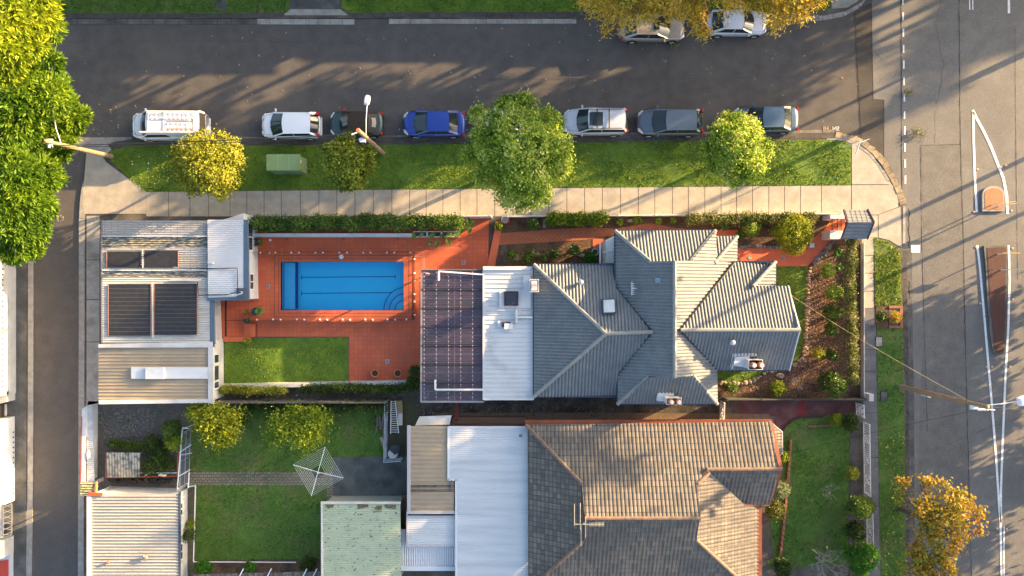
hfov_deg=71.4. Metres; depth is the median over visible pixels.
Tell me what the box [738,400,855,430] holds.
red driveway
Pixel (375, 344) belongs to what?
pool terrace
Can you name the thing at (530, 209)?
footpath joints
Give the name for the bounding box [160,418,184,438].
shrub
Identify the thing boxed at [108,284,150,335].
solar mat
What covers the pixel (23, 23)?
feathery tree
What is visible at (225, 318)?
handrail
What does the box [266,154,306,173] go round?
utility kiosk
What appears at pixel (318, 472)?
clothesline
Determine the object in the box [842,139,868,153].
street name sign
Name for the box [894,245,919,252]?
street sign
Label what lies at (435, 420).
awning
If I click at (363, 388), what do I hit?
hedge
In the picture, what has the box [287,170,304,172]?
door
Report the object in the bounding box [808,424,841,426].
brick edge
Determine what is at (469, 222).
broad leaf plant
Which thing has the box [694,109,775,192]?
street tree
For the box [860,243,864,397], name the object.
garden fence
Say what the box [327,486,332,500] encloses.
cobble strip
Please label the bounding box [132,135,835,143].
curb
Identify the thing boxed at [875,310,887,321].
shrub
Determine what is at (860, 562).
shrub
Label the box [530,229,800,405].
tiled house
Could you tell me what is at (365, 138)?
utility pole
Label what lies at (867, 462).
lattice fence
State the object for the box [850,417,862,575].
street bed
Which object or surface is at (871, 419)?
footpath
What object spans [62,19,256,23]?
kerb
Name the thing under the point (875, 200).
corner pavement
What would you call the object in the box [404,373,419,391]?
shrub
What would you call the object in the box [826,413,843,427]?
shrub
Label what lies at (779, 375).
garden rock
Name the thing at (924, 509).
autumn tree
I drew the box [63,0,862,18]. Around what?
land
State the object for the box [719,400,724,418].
white gate
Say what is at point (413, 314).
glass fence panel
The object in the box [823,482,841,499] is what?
bare tree
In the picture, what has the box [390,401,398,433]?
ladder
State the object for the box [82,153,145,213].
forecourt
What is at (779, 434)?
bay window roof
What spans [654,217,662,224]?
spiky plant
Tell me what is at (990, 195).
traffic island
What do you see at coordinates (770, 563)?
spiky plant
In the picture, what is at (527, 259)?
rose bush
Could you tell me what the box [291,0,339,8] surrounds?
driveway
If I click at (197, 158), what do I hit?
street tree
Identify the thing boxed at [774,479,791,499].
shrub
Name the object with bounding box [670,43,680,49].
fallen branch
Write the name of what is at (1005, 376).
median line
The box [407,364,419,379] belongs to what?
shrub
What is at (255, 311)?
spiky plant
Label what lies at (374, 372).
terracotta pot
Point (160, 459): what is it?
shrub
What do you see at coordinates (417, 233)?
planter box
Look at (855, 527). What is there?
shrub
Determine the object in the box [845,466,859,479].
shrub
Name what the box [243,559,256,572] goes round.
shrub
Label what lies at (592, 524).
roof antenna
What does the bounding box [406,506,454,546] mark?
iron roof
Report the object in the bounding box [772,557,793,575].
shrub
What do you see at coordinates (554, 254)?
rose bush
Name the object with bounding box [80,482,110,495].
yellow striped roof
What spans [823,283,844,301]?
shrub
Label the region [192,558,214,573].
shrub
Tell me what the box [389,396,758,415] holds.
alley
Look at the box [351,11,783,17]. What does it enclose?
curb
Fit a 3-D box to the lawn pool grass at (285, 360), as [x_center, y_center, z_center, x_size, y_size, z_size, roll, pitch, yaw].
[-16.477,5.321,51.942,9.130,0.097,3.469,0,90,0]
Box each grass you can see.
[224,337,347,382]
[719,371,762,380]
[776,266,806,362]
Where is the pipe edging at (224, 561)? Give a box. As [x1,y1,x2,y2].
[189,485,295,562]
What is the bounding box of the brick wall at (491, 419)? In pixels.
[453,416,525,424]
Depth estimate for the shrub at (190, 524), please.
51.44 m
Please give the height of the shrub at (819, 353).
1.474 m
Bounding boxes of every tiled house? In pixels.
[525,419,782,575]
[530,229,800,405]
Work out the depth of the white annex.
51.64 m
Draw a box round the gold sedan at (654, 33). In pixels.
[619,14,684,43]
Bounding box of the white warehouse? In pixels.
[0,261,15,415]
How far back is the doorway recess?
51.61 m
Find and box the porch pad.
[593,239,602,249]
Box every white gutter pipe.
[434,380,482,390]
[438,271,482,280]
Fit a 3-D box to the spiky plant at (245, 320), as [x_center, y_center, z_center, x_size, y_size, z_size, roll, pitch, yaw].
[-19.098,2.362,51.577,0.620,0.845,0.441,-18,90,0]
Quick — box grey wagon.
[636,105,704,136]
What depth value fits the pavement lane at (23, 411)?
51.99 m
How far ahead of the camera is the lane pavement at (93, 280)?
51.99 m
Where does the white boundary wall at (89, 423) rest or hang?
on the rough yard at (168, 411)
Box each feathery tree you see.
[0,0,65,92]
[0,17,92,192]
[0,140,66,266]
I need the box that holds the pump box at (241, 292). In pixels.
[228,288,246,297]
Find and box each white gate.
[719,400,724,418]
[855,402,864,417]
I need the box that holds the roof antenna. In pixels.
[574,503,603,537]
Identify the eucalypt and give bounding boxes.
[571,0,837,46]
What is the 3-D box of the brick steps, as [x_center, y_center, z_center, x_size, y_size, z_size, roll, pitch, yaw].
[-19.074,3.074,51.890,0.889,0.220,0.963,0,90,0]
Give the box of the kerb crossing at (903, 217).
[902,206,904,243]
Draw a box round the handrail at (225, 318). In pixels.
[225,301,226,336]
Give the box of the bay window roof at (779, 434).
[773,424,782,455]
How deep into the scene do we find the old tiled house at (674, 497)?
47.43 m
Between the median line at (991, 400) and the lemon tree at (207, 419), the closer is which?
the lemon tree at (207, 419)
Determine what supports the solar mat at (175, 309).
on the garage
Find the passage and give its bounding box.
[401,495,406,525]
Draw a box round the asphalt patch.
[915,144,970,575]
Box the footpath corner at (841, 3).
[832,0,857,8]
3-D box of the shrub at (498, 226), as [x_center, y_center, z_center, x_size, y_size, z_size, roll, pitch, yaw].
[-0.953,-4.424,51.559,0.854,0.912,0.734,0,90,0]
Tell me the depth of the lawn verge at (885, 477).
51.99 m
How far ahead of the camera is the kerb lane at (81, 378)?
51.99 m
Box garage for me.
[101,220,237,343]
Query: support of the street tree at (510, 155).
on the lawn verge at (407, 173)
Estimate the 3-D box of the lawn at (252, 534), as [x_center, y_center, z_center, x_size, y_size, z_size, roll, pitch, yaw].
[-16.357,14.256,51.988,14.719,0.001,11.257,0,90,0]
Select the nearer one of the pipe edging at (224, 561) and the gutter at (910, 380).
the pipe edging at (224, 561)
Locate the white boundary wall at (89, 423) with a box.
[80,403,97,481]
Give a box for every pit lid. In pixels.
[875,336,882,346]
[880,391,886,400]
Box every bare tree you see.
[808,549,849,575]
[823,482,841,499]
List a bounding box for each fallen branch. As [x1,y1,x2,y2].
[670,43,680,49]
[903,87,916,95]
[911,124,928,139]
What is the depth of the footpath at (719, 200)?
51.98 m
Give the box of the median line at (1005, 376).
[1000,245,1010,522]
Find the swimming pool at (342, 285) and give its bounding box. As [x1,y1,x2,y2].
[281,262,403,309]
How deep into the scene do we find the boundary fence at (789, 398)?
51.44 m
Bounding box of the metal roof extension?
[483,266,533,399]
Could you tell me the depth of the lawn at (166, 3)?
51.99 m
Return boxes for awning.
[415,415,451,425]
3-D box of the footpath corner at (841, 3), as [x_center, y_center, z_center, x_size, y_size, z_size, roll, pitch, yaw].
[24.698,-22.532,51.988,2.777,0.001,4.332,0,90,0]
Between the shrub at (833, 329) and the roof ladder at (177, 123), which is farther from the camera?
the shrub at (833, 329)
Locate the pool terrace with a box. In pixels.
[250,218,488,380]
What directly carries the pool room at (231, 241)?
on the pool terrace
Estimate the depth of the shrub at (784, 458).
51.17 m
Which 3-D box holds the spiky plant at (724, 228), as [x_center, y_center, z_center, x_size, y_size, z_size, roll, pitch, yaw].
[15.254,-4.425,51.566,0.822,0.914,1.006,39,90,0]
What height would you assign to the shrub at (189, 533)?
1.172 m
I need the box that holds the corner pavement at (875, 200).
[852,144,901,247]
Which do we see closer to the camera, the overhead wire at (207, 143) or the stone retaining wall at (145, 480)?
the overhead wire at (207, 143)
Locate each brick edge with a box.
[779,439,791,556]
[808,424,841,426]
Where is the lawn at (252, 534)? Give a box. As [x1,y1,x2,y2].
[187,406,388,559]
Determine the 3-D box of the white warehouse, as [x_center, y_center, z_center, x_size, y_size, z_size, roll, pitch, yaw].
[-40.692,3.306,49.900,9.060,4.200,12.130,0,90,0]
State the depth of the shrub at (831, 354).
51.07 m
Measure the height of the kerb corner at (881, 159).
0.194 m
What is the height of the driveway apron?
0.139 m
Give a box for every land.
[6,264,21,575]
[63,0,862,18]
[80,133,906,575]
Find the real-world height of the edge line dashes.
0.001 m
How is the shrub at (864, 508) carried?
on the street bed at (856, 458)
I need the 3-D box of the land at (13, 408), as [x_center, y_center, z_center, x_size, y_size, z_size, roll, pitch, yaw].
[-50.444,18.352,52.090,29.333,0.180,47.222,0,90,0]
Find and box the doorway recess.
[0,402,5,417]
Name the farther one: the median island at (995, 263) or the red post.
the median island at (995, 263)
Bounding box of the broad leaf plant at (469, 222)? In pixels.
[412,217,474,246]
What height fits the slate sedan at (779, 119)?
1.501 m
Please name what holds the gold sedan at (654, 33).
on the road at (386, 56)
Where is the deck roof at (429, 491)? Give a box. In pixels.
[407,423,454,513]
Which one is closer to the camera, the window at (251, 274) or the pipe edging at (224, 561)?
the window at (251, 274)
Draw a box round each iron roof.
[401,525,454,570]
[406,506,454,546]
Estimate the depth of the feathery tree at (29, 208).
44.37 m
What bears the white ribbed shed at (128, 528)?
on the ground at (766, 545)
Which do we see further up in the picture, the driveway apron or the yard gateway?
the driveway apron
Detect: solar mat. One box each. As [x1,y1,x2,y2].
[106,251,141,266]
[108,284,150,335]
[143,251,177,266]
[153,284,197,334]
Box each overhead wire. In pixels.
[50,134,356,145]
[50,136,355,147]
[787,410,975,454]
[803,303,968,400]
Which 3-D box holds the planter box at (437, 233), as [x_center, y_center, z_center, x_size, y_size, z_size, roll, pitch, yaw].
[-5.612,-3.888,51.730,1.050,0.520,0.427,0,90,0]
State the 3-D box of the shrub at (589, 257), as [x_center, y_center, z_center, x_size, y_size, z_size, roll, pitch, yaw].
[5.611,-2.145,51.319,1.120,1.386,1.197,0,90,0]
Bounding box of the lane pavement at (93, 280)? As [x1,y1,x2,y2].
[87,216,99,405]
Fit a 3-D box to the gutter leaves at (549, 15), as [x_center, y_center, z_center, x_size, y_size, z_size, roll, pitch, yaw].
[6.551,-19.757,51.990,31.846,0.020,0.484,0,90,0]
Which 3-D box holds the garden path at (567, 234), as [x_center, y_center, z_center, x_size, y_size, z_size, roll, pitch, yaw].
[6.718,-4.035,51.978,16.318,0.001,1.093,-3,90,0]
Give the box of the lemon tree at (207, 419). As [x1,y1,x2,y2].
[181,399,252,452]
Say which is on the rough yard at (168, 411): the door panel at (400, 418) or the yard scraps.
the yard scraps
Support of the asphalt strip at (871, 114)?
on the road at (386, 56)
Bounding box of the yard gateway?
[177,425,191,489]
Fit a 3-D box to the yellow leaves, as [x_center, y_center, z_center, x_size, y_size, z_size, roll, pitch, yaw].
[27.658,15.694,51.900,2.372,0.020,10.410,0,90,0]
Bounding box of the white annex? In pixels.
[0,535,13,575]
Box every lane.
[18,262,27,575]
[23,119,116,575]
[26,261,33,575]
[78,219,84,575]
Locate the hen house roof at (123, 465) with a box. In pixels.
[105,450,184,477]
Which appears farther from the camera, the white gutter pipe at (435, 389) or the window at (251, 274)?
the window at (251, 274)
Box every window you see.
[181,542,182,559]
[215,353,218,363]
[215,364,218,380]
[215,380,218,388]
[249,223,252,250]
[250,273,253,289]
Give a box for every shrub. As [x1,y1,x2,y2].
[140,431,181,478]
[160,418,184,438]
[163,431,184,452]
[182,527,196,543]
[185,520,195,530]
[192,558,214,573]
[236,403,253,424]
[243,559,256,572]
[296,554,318,571]
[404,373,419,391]
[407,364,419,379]
[493,222,504,231]
[583,250,596,262]
[725,382,739,394]
[739,221,761,238]
[764,500,786,521]
[768,212,815,256]
[769,380,786,397]
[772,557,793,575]
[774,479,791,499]
[780,451,790,463]
[810,346,826,359]
[819,263,836,278]
[820,302,842,323]
[822,323,839,336]
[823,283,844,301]
[824,370,847,398]
[825,348,839,362]
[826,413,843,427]
[840,411,860,433]
[841,539,880,575]
[843,519,865,540]
[844,494,877,520]
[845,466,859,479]
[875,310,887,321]
[889,310,901,323]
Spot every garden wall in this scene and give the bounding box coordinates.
[221,380,405,387]
[254,233,411,236]
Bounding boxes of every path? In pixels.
[189,472,332,485]
[216,0,226,10]
[493,223,693,244]
[738,216,844,265]
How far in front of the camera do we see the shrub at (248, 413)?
50.60 m
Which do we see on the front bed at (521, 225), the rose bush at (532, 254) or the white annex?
the rose bush at (532, 254)
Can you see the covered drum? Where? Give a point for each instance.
(393, 451)
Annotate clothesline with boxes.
[293,447,342,495]
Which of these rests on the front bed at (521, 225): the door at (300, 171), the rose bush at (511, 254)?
the rose bush at (511, 254)
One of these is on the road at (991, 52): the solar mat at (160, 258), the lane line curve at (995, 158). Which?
the lane line curve at (995, 158)
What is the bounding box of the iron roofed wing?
[447,423,527,575]
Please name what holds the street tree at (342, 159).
on the lawn verge at (407, 173)
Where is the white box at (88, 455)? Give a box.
[86,449,90,459]
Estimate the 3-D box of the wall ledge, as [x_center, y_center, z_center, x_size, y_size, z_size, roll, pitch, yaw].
[6.459,9.457,51.970,24.615,0.001,0.740,0,90,0]
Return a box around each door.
[270,171,287,172]
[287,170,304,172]
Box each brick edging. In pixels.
[223,337,250,341]
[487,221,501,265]
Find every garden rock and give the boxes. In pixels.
[775,373,783,377]
[813,256,821,262]
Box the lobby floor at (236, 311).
[221,300,252,337]
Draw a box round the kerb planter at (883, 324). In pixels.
[876,306,902,327]
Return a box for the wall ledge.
[432,413,769,422]
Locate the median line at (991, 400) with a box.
[976,245,1002,575]
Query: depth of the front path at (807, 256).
51.98 m
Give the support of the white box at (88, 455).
on the white boundary wall at (89, 423)
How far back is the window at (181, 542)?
51.03 m
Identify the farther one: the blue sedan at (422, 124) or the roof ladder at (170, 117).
the blue sedan at (422, 124)
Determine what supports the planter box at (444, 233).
on the pool terrace
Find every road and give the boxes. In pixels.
[12,0,871,138]
[872,0,1023,575]
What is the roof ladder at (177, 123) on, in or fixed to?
on the delivery van
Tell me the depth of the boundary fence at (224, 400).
50.77 m
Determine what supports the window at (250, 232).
in the pool room at (231, 241)
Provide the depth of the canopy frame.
50.38 m
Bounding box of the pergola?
[420,269,483,402]
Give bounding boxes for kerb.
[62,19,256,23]
[216,130,834,137]
[903,248,909,575]
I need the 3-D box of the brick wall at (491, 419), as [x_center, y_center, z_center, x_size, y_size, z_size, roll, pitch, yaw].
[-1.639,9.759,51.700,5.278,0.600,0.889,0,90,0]
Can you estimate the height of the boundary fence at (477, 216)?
1.640 m
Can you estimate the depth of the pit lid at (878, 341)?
51.95 m
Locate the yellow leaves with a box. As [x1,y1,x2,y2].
[878,433,906,574]
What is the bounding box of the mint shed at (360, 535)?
[321,496,403,575]
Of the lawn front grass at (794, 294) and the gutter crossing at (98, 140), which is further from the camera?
the gutter crossing at (98, 140)
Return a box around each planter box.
[413,231,426,236]
[427,231,441,236]
[442,231,459,236]
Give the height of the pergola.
3.006 m
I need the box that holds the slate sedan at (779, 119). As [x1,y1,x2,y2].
[732,103,798,133]
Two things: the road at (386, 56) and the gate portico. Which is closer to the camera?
the gate portico
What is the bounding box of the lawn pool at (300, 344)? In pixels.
[225,337,347,382]
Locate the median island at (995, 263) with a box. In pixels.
[983,246,1007,354]
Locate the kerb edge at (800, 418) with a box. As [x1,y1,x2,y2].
[782,416,822,430]
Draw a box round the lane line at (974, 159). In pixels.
[972,112,977,211]
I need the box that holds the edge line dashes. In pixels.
[902,0,905,183]
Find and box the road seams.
[91,0,1023,575]
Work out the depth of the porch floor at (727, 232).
51.98 m
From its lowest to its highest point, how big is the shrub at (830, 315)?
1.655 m
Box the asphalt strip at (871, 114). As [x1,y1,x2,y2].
[855,3,882,154]
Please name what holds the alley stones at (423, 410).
on the alley at (567, 405)
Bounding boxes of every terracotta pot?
[371,369,378,376]
[394,369,401,376]
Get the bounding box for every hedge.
[107,438,149,450]
[216,382,288,397]
[247,398,390,416]
[249,211,466,234]
[296,380,419,396]
[542,209,609,227]
[683,209,819,226]
[840,239,862,384]
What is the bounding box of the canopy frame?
[0,503,12,536]
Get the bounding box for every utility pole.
[43,104,113,158]
[352,95,384,154]
[898,384,1023,410]
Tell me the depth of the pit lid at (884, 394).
51.95 m
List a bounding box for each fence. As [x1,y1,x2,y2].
[179,429,190,489]
[193,569,320,575]
[215,398,388,403]
[249,215,491,219]
[383,402,387,461]
[383,457,403,462]
[507,213,841,217]
[723,397,867,400]
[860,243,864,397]
[863,422,870,496]
[866,515,873,545]
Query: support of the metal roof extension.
on the ground at (766, 545)
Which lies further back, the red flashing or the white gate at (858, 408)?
the white gate at (858, 408)
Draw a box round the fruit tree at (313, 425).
[259,395,339,457]
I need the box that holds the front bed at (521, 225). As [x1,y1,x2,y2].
[506,216,860,396]
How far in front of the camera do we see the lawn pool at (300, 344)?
51.99 m
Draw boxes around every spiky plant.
[243,317,250,322]
[243,338,250,343]
[251,306,263,315]
[254,237,262,246]
[615,217,622,225]
[632,214,641,223]
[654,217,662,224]
[669,216,675,223]
[719,223,729,231]
[734,230,744,238]
[766,559,774,568]
[834,247,842,256]
[836,263,843,271]
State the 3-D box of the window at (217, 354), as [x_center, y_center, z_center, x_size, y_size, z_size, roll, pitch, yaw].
[-20.991,5.019,50.550,0.075,1.000,0.730,0,90,0]
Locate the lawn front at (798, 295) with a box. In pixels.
[776,266,807,362]
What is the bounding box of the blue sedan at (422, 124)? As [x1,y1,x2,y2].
[403,107,465,137]
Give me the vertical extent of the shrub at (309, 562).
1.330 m
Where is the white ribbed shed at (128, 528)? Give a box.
[87,486,187,575]
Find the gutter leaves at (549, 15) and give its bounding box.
[383,15,819,19]
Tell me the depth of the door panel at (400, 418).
51.75 m
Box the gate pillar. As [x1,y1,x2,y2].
[865,392,873,400]
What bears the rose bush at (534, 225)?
on the front bed at (521, 225)
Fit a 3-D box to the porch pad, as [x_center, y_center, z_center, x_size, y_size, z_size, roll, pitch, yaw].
[6.256,-3.183,51.970,0.740,0.001,0.814,0,90,0]
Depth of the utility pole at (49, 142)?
47.54 m
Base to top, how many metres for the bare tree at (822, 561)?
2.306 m
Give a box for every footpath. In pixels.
[146,185,850,215]
[862,238,879,575]
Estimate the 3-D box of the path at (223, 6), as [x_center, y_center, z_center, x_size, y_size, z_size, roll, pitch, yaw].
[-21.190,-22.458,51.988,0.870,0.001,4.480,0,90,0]
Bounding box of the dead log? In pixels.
[379,436,386,456]
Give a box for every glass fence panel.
[412,255,414,276]
[412,277,414,297]
[412,298,414,318]
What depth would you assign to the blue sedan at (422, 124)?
51.01 m
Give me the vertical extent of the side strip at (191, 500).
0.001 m
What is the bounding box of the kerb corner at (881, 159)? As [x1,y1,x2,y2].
[835,132,906,204]
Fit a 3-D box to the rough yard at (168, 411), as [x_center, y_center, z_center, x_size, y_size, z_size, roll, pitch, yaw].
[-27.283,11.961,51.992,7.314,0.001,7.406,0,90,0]
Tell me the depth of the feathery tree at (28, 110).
44.45 m
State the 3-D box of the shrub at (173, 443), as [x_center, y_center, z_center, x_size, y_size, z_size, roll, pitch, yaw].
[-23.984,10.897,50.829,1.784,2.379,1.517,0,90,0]
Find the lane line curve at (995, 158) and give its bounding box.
[972,110,1008,213]
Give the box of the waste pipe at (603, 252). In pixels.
[599,242,612,262]
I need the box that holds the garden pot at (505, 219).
[501,216,509,223]
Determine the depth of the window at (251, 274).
50.61 m
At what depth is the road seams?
52.11 m
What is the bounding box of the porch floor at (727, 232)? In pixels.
[716,230,737,234]
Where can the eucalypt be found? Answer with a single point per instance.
(645, 9)
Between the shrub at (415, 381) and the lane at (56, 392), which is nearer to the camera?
the shrub at (415, 381)
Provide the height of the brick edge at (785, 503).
0.200 m
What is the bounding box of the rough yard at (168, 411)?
[88,401,187,491]
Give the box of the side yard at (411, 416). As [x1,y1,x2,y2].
[389,399,421,455]
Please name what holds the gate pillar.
on the footpath at (871, 419)
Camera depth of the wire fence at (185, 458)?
51.23 m
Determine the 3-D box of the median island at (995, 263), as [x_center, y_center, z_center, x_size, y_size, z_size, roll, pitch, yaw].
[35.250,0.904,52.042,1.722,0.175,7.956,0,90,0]
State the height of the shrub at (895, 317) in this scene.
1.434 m
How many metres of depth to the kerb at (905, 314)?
52.03 m
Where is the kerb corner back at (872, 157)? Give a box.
[827,138,898,202]
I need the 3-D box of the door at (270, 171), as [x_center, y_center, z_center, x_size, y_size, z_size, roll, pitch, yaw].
[-16.731,-8.339,51.150,1.088,1.350,0.030,0,90,0]
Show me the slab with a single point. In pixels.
(370, 476)
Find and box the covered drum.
[388,445,399,458]
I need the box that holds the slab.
[333,456,406,495]
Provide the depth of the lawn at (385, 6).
51.99 m
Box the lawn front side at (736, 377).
[718,371,763,381]
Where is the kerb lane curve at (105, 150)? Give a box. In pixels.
[79,145,111,217]
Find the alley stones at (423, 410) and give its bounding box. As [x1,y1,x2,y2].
[416,404,613,417]
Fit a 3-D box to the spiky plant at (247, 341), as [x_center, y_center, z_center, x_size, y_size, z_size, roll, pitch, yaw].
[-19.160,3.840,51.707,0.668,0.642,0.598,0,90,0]
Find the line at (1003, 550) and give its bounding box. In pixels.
[1003,526,1004,575]
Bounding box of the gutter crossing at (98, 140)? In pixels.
[76,137,131,150]
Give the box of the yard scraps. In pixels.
[97,409,156,446]
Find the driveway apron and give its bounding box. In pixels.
[284,9,346,14]
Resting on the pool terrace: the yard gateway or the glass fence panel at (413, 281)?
the glass fence panel at (413, 281)
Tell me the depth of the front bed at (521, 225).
51.99 m
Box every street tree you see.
[167,127,249,204]
[320,130,378,193]
[457,87,576,215]
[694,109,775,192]
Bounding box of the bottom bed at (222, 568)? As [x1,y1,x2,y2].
[194,559,320,573]
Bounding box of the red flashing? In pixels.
[87,492,102,495]
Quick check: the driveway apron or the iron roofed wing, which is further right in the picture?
the iron roofed wing
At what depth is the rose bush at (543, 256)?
51.12 m
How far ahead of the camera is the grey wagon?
50.90 m
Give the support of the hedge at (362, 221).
on the ground at (766, 545)
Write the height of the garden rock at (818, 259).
0.436 m
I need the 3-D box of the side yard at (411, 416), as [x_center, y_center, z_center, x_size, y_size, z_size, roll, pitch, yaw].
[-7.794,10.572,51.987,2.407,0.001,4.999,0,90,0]
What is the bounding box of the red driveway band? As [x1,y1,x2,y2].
[798,400,805,415]
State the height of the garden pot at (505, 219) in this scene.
0.350 m
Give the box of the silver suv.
[563,105,628,136]
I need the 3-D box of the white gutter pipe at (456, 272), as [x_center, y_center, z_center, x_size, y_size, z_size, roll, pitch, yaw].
[-3.527,-0.852,48.980,3.128,0.260,0.700,0,90,0]
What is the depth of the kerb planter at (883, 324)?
51.95 m
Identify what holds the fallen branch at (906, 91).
on the road at (991, 52)
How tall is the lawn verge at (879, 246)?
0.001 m
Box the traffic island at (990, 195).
[981,186,1004,210]
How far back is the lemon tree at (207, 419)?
48.91 m
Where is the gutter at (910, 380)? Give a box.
[905,250,914,575]
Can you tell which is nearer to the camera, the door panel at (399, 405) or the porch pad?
the door panel at (399, 405)
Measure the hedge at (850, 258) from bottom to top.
2.018 m
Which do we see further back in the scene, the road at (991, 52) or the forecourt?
the road at (991, 52)
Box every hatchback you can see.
[262,108,321,139]
[330,108,384,137]
[485,108,535,135]
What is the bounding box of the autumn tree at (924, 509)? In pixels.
[891,473,990,575]
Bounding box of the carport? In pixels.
[98,338,223,403]
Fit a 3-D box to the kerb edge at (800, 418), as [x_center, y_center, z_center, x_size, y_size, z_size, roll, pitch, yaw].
[20.786,9.884,51.900,3.864,0.001,0.932,-27,90,0]
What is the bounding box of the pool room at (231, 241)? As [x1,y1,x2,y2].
[207,213,257,300]
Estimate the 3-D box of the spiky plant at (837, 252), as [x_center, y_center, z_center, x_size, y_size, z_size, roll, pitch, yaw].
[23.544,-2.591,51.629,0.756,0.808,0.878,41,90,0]
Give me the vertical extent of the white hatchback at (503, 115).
1.531 m
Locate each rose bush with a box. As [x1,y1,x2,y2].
[506,249,517,260]
[521,253,532,264]
[525,248,535,258]
[527,217,540,230]
[540,253,548,261]
[548,248,560,258]
[566,243,581,256]
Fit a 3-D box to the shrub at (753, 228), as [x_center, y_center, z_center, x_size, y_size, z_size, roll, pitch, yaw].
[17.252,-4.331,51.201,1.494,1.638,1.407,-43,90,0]
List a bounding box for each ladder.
[148,111,192,117]
[166,121,192,128]
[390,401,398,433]
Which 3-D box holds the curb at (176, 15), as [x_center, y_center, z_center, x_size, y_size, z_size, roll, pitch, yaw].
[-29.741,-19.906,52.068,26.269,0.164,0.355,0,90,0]
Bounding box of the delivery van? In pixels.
[132,108,210,141]
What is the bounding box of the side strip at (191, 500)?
[186,485,195,575]
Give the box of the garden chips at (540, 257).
[497,246,590,264]
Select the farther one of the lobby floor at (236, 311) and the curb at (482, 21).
the curb at (482, 21)
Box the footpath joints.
[168,186,821,215]
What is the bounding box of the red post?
[455,403,457,420]
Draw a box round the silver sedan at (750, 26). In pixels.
[705,9,766,38]
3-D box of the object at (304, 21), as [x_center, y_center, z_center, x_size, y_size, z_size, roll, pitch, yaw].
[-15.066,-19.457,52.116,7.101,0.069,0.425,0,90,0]
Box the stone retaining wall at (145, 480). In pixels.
[107,477,177,483]
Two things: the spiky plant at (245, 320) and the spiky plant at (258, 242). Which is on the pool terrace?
the spiky plant at (258, 242)
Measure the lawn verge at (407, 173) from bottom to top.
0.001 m
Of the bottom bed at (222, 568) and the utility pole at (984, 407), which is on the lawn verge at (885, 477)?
the utility pole at (984, 407)
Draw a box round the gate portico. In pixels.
[822,209,874,240]
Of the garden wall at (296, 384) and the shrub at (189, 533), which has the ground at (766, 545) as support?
the garden wall at (296, 384)
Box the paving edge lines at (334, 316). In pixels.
[223,252,414,320]
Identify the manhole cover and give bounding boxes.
[56,215,63,221]
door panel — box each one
[395,400,402,413]
[398,413,402,424]
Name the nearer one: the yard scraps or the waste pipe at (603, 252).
the waste pipe at (603, 252)
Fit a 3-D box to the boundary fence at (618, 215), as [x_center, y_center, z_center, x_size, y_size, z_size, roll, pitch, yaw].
[11.648,-5.241,51.530,24.000,0.940,0.111,0,90,0]
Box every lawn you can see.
[56,0,289,12]
[187,406,388,559]
[341,0,830,12]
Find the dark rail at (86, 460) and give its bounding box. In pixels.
[86,437,86,481]
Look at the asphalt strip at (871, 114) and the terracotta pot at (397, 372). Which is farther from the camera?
the asphalt strip at (871, 114)
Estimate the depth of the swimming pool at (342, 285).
53.05 m
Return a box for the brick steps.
[244,324,255,336]
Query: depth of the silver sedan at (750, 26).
51.07 m
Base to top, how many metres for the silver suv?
1.849 m
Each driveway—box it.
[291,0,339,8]
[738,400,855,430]
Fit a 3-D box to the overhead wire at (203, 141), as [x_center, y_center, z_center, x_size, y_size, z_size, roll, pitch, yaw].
[-19.405,-9.278,44.755,19.502,0.769,0.057,-2,90,0]
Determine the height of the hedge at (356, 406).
1.771 m
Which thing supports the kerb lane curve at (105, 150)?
on the lane at (56, 392)
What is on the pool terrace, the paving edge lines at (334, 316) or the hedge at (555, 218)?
the paving edge lines at (334, 316)
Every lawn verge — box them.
[109,140,850,190]
[874,238,901,305]
[877,328,904,575]
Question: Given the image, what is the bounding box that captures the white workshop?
[0,417,14,504]
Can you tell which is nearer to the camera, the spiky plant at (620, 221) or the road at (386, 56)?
the spiky plant at (620, 221)
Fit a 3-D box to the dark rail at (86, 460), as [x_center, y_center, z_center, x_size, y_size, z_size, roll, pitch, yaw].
[-30.183,12.181,50.600,0.040,0.040,3.244,0,90,0]
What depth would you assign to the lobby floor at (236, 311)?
51.98 m
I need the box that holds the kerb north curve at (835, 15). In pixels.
[766,0,864,21]
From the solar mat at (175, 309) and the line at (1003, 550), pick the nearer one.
the solar mat at (175, 309)

